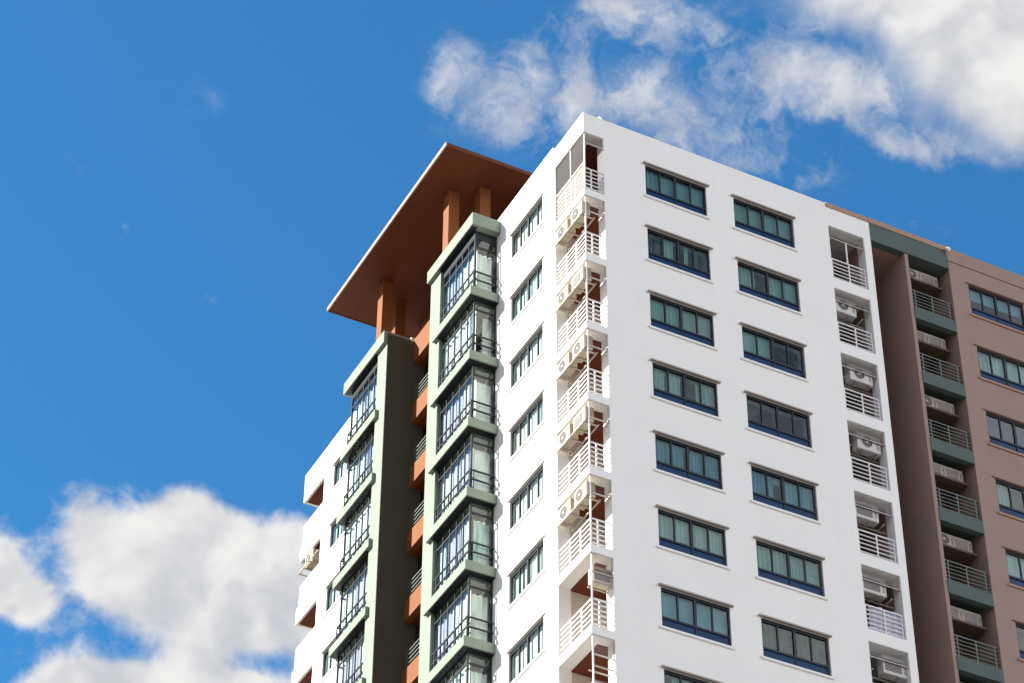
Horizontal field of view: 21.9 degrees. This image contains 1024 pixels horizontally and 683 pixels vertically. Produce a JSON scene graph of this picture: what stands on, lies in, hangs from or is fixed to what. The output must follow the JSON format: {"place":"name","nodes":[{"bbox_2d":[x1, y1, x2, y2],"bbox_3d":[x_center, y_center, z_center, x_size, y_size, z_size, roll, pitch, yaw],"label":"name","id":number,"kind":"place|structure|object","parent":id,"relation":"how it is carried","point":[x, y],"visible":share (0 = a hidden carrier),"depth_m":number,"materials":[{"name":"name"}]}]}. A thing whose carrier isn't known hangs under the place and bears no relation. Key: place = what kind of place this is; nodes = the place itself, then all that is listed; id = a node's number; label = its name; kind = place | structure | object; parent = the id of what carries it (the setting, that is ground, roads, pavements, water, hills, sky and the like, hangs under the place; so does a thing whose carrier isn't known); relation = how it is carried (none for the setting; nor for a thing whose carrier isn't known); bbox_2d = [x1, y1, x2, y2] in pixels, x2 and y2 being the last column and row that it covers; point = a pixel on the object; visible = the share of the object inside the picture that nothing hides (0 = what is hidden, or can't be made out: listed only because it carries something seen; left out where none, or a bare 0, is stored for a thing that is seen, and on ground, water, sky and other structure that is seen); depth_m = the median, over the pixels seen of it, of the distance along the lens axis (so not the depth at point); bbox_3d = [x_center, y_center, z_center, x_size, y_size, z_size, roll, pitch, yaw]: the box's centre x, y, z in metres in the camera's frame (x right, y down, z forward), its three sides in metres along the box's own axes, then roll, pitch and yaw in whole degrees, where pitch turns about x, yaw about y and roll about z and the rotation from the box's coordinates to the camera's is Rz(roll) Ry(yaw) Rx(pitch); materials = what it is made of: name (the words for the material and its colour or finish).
{"place":"outdoors","nodes":[
{"label":"outdoors","id":0,"kind":"place"},
{"bbox_2d":[0,0,1023,682],"label":"sky","id":1,"kind":"structure","parent":0,"point":[189,189],"materials":[{"name":"blue"}]},
{"bbox_2d":[291,112,918,682],"bbox_3d":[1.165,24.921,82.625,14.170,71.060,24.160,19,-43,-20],"label":"apartment tower","id":2,"kind":"structure","parent":0,"point":[719,532],"depth_m":90.15,"materials":[{"name":"white paint"}]},
{"bbox_2d":[305,548,319,569],"bbox_3d":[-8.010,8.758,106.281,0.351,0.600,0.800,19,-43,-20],"label":"air conditioner","id":3,"kind":"object","parent":2,"relation":"on","point":[312,566],"visible":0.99,"depth_m":106.12,"materials":[{"name":"white metal"}]},
{"bbox_2d":[319,627,342,682],"bbox_3d":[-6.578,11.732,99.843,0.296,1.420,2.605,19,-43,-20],"label":"window","id":4,"kind":"structure","parent":2,"relation":"in","point":[332,663],"depth_m":100.42,"materials":[{"name":"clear glass"}]},
{"bbox_2d":[323,564,345,617],"bbox_3d":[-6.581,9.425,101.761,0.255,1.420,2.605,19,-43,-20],"label":"window","id":5,"kind":"structure","parent":2,"relation":"in","point":[336,595],"depth_m":102.31,"materials":[{"name":"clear glass"}]},
{"bbox_2d":[327,499,349,554],"bbox_3d":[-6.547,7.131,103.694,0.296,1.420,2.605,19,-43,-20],"label":"window","id":6,"kind":"structure","parent":2,"relation":"in","point":[338,535],"depth_m":104.29,"materials":[{"name":"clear glass"}]},
{"bbox_2d":[331,456,350,492],"bbox_3d":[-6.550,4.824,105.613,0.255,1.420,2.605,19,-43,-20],"label":"window","id":7,"kind":"structure","parent":2,"relation":"in","point":[343,468],"depth_m":106.19,"materials":[{"name":"grey glass"}]},
{"bbox_2d":[336,625,364,682],"bbox_3d":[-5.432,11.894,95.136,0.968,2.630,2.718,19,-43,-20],"label":"bay window","id":8,"kind":"structure","parent":2,"relation":"in","point":[352,672],"depth_m":95.31,"materials":[{"name":"grey glass"}]},
{"bbox_2d":[335,557,367,640],"bbox_3d":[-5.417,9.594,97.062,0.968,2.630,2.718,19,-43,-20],"label":"bay window","id":9,"kind":"structure","parent":2,"relation":"in","point":[355,602],"depth_m":97.23,"materials":[{"name":"grey glass"}]},
{"bbox_2d":[339,490,371,572],"bbox_3d":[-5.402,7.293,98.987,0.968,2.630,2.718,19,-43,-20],"label":"bay window","id":10,"kind":"structure","parent":2,"relation":"in","point":[359,529],"depth_m":99.20,"materials":[{"name":"grey glass"}]},
{"bbox_2d":[343,427,374,507],"bbox_3d":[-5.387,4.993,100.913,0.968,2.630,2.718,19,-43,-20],"label":"bay window","id":11,"kind":"structure","parent":2,"relation":"in","point":[364,467],"depth_m":101.08,"materials":[{"name":"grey glass"}]},
{"bbox_2d":[347,366,377,444],"bbox_3d":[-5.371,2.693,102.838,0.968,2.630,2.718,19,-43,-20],"label":"bay window","id":12,"kind":"structure","parent":2,"relation":"in","point":[369,402],"depth_m":102.97,"materials":[{"name":"grey glass"}]},
{"bbox_2d":[431,574,492,668],"bbox_3d":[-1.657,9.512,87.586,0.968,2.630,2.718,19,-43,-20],"label":"bay window","id":13,"kind":"structure","parent":2,"relation":"in","point":[473,609],"depth_m":87.24,"materials":[{"name":"clear glass"}]},
{"bbox_2d":[433,501,493,593],"bbox_3d":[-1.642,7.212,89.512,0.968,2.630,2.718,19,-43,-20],"label":"bay window","id":14,"kind":"structure","parent":2,"relation":"in","point":[481,547],"depth_m":89.18,"materials":[{"name":"clear glass"}]},
{"bbox_2d":[435,431,494,521],"bbox_3d":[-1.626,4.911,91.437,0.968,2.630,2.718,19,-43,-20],"label":"bay window","id":15,"kind":"structure","parent":2,"relation":"in","point":[463,472],"depth_m":91.10,"materials":[{"name":"clear glass"}]},
{"bbox_2d":[438,650,491,682],"bbox_3d":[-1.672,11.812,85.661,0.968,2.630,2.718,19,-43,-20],"label":"bay window","id":16,"kind":"structure","parent":2,"relation":"in","point":[462,675],"depth_m":85.47,"materials":[{"name":"grey glass"}]},
{"bbox_2d":[437,363,495,450],"bbox_3d":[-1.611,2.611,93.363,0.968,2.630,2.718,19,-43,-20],"label":"bay window","id":17,"kind":"structure","parent":2,"relation":"in","point":[477,397],"depth_m":93.03,"materials":[{"name":"grey glass"}]},
{"bbox_2d":[439,299,496,385],"bbox_3d":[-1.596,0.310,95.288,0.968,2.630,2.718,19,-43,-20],"label":"bay window","id":18,"kind":"structure","parent":2,"relation":"in","point":[463,338],"depth_m":95.07,"materials":[{"name":"grey glass"}]},
{"bbox_2d":[441,237,496,320],"bbox_3d":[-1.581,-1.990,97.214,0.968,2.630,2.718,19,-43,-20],"label":"bay window","id":19,"kind":"structure","parent":2,"relation":"in","point":[478,273],"depth_m":96.88,"materials":[{"name":"grey glass"}]},
{"bbox_2d":[507,389,543,463],"bbox_3d":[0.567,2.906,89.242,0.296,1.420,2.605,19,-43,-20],"label":"window","id":20,"kind":"structure","parent":2,"relation":"in","point":[524,433],"depth_m":89.44,"materials":[{"name":"teal glass"}]},
{"bbox_2d":[506,534,544,611],"bbox_3d":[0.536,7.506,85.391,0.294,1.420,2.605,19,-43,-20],"label":"window","id":21,"kind":"structure","parent":2,"relation":"in","point":[534,568],"depth_m":85.54,"materials":[{"name":"clear glass"}]},
{"bbox_2d":[506,612,544,682],"bbox_3d":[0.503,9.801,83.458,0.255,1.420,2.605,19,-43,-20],"label":"window","id":22,"kind":"structure","parent":2,"relation":"in","point":[525,654],"depth_m":83.66,"materials":[{"name":"clear glass"}]},
{"bbox_2d":[508,255,543,328],"bbox_3d":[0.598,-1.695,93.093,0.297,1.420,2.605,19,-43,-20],"label":"window","id":23,"kind":"structure","parent":2,"relation":"in","point":[534,286],"depth_m":93.26,"materials":[{"name":"teal glass"}]},
{"bbox_2d":[508,321,543,394],"bbox_3d":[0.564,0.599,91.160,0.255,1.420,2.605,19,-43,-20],"label":"window","id":24,"kind":"structure","parent":2,"relation":"in","point":[533,354],"depth_m":91.34,"materials":[{"name":"teal glass"}]},
{"bbox_2d":[507,460,544,535],"bbox_3d":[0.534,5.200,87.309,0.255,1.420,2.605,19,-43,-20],"label":"window","id":25,"kind":"structure","parent":2,"relation":"in","point":[533,494],"depth_m":87.50,"materials":[{"name":"clear glass"}]},
{"bbox_2d":[509,192,543,264],"bbox_3d":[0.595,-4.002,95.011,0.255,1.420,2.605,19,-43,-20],"label":"window","id":26,"kind":"structure","parent":2,"relation":"in","point":[533,224],"depth_m":95.19,"materials":[{"name":"teal glass"}]},
{"bbox_2d":[556,218,575,246],"bbox_3d":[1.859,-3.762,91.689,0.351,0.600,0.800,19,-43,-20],"label":"air conditioner","id":27,"kind":"object","parent":2,"relation":"on","point":[563,229],"visible":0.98,"depth_m":91.51,"materials":[{"name":"white metal"}]},
{"bbox_2d":[557,352,576,380],"bbox_3d":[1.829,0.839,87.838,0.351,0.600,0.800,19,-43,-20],"label":"air conditioner","id":28,"kind":"object","parent":2,"relation":"on","point":[565,362],"visible":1,"depth_m":87.68,"materials":[{"name":"white metal"}]},
{"bbox_2d":[557,284,576,311],"bbox_3d":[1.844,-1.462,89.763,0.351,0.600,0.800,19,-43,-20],"label":"air conditioner","id":29,"kind":"object","parent":2,"relation":"on","point":[564,294],"visible":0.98,"depth_m":89.59,"materials":[{"name":"white metal"}]},
{"bbox_2d":[558,423,577,452],"bbox_3d":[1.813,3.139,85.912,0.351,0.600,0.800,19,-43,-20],"label":"air conditioner","id":30,"kind":"object","parent":2,"relation":"on","point":[566,433],"visible":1,"depth_m":85.76,"materials":[{"name":"white metal"}]},
{"bbox_2d":[559,498,579,527],"bbox_3d":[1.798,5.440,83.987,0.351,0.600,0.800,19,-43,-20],"label":"air conditioner","id":31,"kind":"object","parent":2,"relation":"on","point":[566,509],"visible":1,"depth_m":83.83,"materials":[{"name":"white metal"}]},
{"bbox_2d":[571,200,589,227],"bbox_3d":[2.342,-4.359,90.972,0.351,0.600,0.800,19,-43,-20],"label":"air conditioner","id":32,"kind":"object","parent":2,"relation":"on","point":[578,210],"visible":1,"depth_m":90.81,"materials":[{"name":"white metal"}]},
{"bbox_2d":[572,266,590,293],"bbox_3d":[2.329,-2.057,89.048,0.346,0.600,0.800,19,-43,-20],"label":"air conditioner","id":33,"kind":"object","parent":2,"relation":"on","point":[580,274],"visible":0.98,"depth_m":88.89,"materials":[{"name":"white metal"}]},
{"bbox_2d":[572,334,592,362],"bbox_3d":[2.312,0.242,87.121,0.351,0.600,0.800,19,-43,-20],"label":"air conditioner","id":34,"kind":"object","parent":2,"relation":"on","point":[579,345],"visible":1,"depth_m":86.97,"materials":[{"name":"white metal"}]},
{"bbox_2d":[573,405,593,434],"bbox_3d":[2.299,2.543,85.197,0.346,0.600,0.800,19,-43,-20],"label":"air conditioner","id":35,"kind":"object","parent":2,"relation":"on","point":[581,416],"visible":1,"depth_m":85.04,"materials":[{"name":"white metal"}]},
{"bbox_2d":[574,480,595,509],"bbox_3d":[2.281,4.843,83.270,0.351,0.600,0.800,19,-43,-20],"label":"air conditioner","id":36,"kind":"object","parent":2,"relation":"on","point":[581,492],"visible":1,"depth_m":83.12,"materials":[{"name":"white metal"}]},
{"bbox_2d":[588,566,611,590],"bbox_3d":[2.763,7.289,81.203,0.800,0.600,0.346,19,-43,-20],"label":"air conditioner","id":37,"kind":"object","parent":2,"relation":"attached to","point":[602,579],"visible":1,"depth_m":81.06,"materials":[{"name":"white metal"}]},
{"bbox_2d":[642,161,710,219],"bbox_3d":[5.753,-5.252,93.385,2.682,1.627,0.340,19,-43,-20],"label":"window","id":38,"kind":"structure","parent":2,"relation":"in","point":[670,190],"depth_m":93.53,"materials":[{"name":"teal glass"}]},
{"bbox_2d":[645,224,713,283],"bbox_3d":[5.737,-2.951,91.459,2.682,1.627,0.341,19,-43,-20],"label":"window","id":39,"kind":"structure","parent":2,"relation":"in","point":[666,260],"depth_m":91.54,"materials":[{"name":"teal glass"}]},
{"bbox_2d":[647,289,717,350],"bbox_3d":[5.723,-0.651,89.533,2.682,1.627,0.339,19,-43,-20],"label":"window","id":40,"kind":"structure","parent":2,"relation":"in","point":[694,325],"depth_m":89.68,"materials":[{"name":"teal glass"}]},
{"bbox_2d":[650,358,721,420],"bbox_3d":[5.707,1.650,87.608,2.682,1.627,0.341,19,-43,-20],"label":"window","id":41,"kind":"structure","parent":2,"relation":"in","point":[706,392],"depth_m":87.71,"materials":[{"name":"teal glass"}]},
{"bbox_2d":[652,429,725,493],"bbox_3d":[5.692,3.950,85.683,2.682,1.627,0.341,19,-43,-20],"label":"window","id":42,"kind":"structure","parent":2,"relation":"in","point":[669,452],"depth_m":85.81,"materials":[{"name":"teal glass"}]},
{"bbox_2d":[661,664,723,682],"bbox_3d":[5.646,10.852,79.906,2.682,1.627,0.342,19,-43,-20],"label":"window","id":43,"kind":"structure","parent":2,"relation":"in","point":[676,678],"depth_m":80.16,"materials":[{"name":"teal glass"}]},
{"bbox_2d":[655,504,730,569],"bbox_3d":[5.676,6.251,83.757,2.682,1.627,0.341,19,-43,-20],"label":"window","id":44,"kind":"structure","parent":2,"relation":"in","point":[706,540],"depth_m":83.88,"materials":[{"name":"teal glass"}]},
{"bbox_2d":[658,582,735,649],"bbox_3d":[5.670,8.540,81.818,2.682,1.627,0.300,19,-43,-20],"label":"window","id":45,"kind":"structure","parent":2,"relation":"in","point":[682,614],"depth_m":81.96,"materials":[{"name":"teal glass"}]},
{"bbox_2d":[731,193,797,251],"bbox_3d":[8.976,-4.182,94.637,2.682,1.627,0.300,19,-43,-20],"label":"window","id":46,"kind":"structure","parent":2,"relation":"in","point":[752,220],"depth_m":94.80,"materials":[{"name":"teal glass"}]},
{"bbox_2d":[735,256,802,315],"bbox_3d":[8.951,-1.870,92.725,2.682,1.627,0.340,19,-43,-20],"label":"window","id":47,"kind":"structure","parent":2,"relation":"in","point":[781,294],"depth_m":92.87,"materials":[{"name":"teal glass"}]},
{"bbox_2d":[739,321,808,382],"bbox_3d":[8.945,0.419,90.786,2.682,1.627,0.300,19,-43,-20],"label":"window","id":48,"kind":"structure","parent":2,"relation":"in","point":[756,351],"depth_m":90.83,"materials":[{"name":"teal glass"}]},
{"bbox_2d":[744,390,814,451],"bbox_3d":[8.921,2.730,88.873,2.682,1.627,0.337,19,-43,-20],"label":"window","id":49,"kind":"structure","parent":2,"relation":"in","point":[775,433],"depth_m":88.88,"materials":[{"name":"teal glass"}]},
{"bbox_2d":[748,461,820,524],"bbox_3d":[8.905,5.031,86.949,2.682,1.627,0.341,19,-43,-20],"label":"window","id":50,"kind":"structure","parent":2,"relation":"in","point":[798,498],"depth_m":87.07,"materials":[{"name":"teal glass"}]},
{"bbox_2d":[753,535,827,600],"bbox_3d":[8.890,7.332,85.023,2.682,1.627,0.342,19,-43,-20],"label":"window","id":51,"kind":"structure","parent":2,"relation":"in","point":[778,566],"depth_m":85.16,"materials":[{"name":"teal glass"}]},
{"bbox_2d":[758,613,834,679],"bbox_3d":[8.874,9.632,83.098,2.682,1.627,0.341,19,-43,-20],"label":"window","id":52,"kind":"structure","parent":2,"relation":"in","point":[810,651],"depth_m":83.23,"materials":[{"name":"grey glass"}]},
{"bbox_2d":[835,295,856,321],"bbox_3d":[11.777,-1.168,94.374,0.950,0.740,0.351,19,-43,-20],"label":"air conditioner","id":53,"kind":"object","parent":2,"relation":"on","point":[844,311],"visible":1,"depth_m":94.22,"materials":[{"name":"white metal"}]},
{"bbox_2d":[844,363,872,390],"bbox_3d":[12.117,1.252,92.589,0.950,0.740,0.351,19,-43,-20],"label":"air conditioner","id":54,"kind":"object","parent":2,"relation":"on","point":[863,381],"visible":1,"depth_m":92.42,"materials":[{"name":"white metal"}]},
{"bbox_2d":[851,431,880,459],"bbox_3d":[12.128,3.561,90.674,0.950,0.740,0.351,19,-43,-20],"label":"air conditioner","id":55,"kind":"object","parent":2,"relation":"on","point":[871,449],"visible":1,"depth_m":90.50,"materials":[{"name":"white metal"}]},
{"bbox_2d":[855,499,878,527],"bbox_3d":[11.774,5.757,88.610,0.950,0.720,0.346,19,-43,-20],"label":"air conditioner","id":56,"kind":"object","parent":2,"relation":"on","point":[865,515],"visible":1,"depth_m":88.45,"materials":[{"name":"white metal"}]},
{"bbox_2d":[862,573,886,601],"bbox_3d":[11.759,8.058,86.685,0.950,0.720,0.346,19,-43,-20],"label":"air conditioner","id":57,"kind":"object","parent":2,"relation":"on","point":[872,590],"visible":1,"depth_m":86.53,"materials":[{"name":"white metal"}]},
{"bbox_2d":[868,607,901,638],"bbox_3d":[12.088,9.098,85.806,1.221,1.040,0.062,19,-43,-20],"label":"balcony railing","id":58,"kind":"object","parent":2,"relation":"hanging from","point":[887,622],"visible":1,"depth_m":85.82,"materials":[{"name":"white metal"}]},
{"bbox_2d":[877,654,907,682],"bbox_3d":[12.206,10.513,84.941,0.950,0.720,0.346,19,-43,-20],"label":"air conditioner","id":59,"kind":"object","parent":2,"relation":"on","point":[894,672],"visible":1,"depth_m":84.78,"materials":[{"name":"white metal"}]},
{"bbox_2d":[869,218,1023,682],"bbox_3d":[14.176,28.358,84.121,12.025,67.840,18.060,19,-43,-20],"label":"apartment wing","id":60,"kind":"structure","parent":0,"point":[969,310],"depth_m":93.19,"materials":[{"name":"brown paint"}]},
{"bbox_2d":[909,268,920,279],"bbox_3d":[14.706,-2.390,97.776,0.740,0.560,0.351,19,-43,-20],"label":"air conditioner","id":61,"kind":"object","parent":60,"relation":"on","point":[915,274],"visible":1,"depth_m":97.72,"materials":[{"name":"white metal"}]},
{"bbox_2d":[917,330,928,342],"bbox_3d":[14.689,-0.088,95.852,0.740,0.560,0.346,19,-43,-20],"label":"air conditioner","id":62,"kind":"object","parent":60,"relation":"on","point":[922,336],"visible":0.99,"depth_m":95.80,"materials":[{"name":"white metal"}]},
{"bbox_2d":[920,272,937,286],"bbox_3d":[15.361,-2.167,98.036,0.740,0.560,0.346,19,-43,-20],"label":"air conditioner","id":63,"kind":"object","parent":60,"relation":"on","point":[929,279],"visible":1,"depth_m":97.94,"materials":[{"name":"white metal"}]},
{"bbox_2d":[925,395,936,407],"bbox_3d":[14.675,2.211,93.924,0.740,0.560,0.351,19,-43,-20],"label":"air conditioner","id":64,"kind":"object","parent":60,"relation":"on","point":[930,401],"visible":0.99,"depth_m":93.88,"materials":[{"name":"white metal"}]},
{"bbox_2d":[928,334,945,348],"bbox_3d":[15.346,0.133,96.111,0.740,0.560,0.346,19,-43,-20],"label":"air conditioner","id":65,"kind":"object","parent":60,"relation":"on","point":[937,341],"visible":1,"depth_m":96.02,"materials":[{"name":"white metal"}]},
{"bbox_2d":[933,462,945,475],"bbox_3d":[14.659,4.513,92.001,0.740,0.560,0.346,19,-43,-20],"label":"air conditioner","id":66,"kind":"object","parent":60,"relation":"on","point":[939,468],"visible":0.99,"depth_m":91.95,"materials":[{"name":"white metal"}]},
{"bbox_2d":[936,399,954,413],"bbox_3d":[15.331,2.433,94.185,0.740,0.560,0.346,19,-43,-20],"label":"air conditioner","id":67,"kind":"object","parent":60,"relation":"on","point":[945,406],"visible":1,"depth_m":94.09,"materials":[{"name":"white metal"}]},
{"bbox_2d":[941,532,954,546],"bbox_3d":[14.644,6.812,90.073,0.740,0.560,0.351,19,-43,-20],"label":"air conditioner","id":68,"kind":"object","parent":60,"relation":"on","point":[948,539],"visible":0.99,"depth_m":90.03,"materials":[{"name":"white metal"}]},
{"bbox_2d":[945,466,962,481],"bbox_3d":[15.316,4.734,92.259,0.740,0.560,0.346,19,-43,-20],"label":"air conditioner","id":69,"kind":"object","parent":60,"relation":"on","point":[953,473],"visible":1,"depth_m":92.17,"materials":[{"name":"white metal"}]},
{"bbox_2d":[950,605,963,620],"bbox_3d":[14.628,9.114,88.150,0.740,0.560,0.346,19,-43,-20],"label":"air conditioner","id":70,"kind":"object","parent":60,"relation":"on","point":[956,612],"visible":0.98,"depth_m":88.09,"materials":[{"name":"white metal"}]},
{"bbox_2d":[953,536,972,552],"bbox_3d":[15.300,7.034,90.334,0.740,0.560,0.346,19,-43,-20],"label":"air conditioner","id":71,"kind":"object","parent":60,"relation":"on","point":[963,544],"visible":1,"depth_m":90.24,"materials":[{"name":"white metal"}]},
{"bbox_2d":[963,609,981,625],"bbox_3d":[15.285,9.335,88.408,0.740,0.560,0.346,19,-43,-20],"label":"air conditioner","id":72,"kind":"object","parent":60,"relation":"on","point":[971,617],"visible":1,"depth_m":88.31,"materials":[{"name":"white metal"}]},
{"bbox_2d":[966,281,1023,334],"bbox_3d":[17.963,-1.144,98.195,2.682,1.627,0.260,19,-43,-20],"label":"window","id":73,"kind":"structure","parent":60,"relation":"in","point":[984,298],"depth_m":98.35,"materials":[{"name":"teal glass"}]},
{"bbox_2d":[974,343,1023,394],"bbox_3d":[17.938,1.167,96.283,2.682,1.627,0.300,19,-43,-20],"label":"window","id":74,"kind":"structure","parent":60,"relation":"in","point":[995,369],"depth_m":96.38,"materials":[{"name":"teal glass"}]},
{"bbox_2d":[983,408,1023,456],"bbox_3d":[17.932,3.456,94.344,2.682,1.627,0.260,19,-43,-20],"label":"window","id":75,"kind":"structure","parent":60,"relation":"in","point":[1007,435],"depth_m":94.40,"materials":[{"name":"grey glass"}]},
{"bbox_2d":[993,475,1023,521],"bbox_3d":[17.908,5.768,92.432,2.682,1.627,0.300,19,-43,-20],"label":"window","id":76,"kind":"structure","parent":60,"relation":"in","point":[1006,509],"depth_m":92.31,"materials":[{"name":"teal glass"}]},
{"bbox_2d":[1002,545,1023,590],"bbox_3d":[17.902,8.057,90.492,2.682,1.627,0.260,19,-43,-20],"label":"window","id":77,"kind":"structure","parent":60,"relation":"in","point":[1015,562],"depth_m":90.45,"materials":[{"name":"teal glass"}]},
{"bbox_2d":[1012,619,1023,661],"bbox_3d":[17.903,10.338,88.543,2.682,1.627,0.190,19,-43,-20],"label":"window","id":78,"kind":"structure","parent":60,"relation":"in","point":[1021,652],"depth_m":88.43,"materials":[{"name":"teal glass"}]}
]}

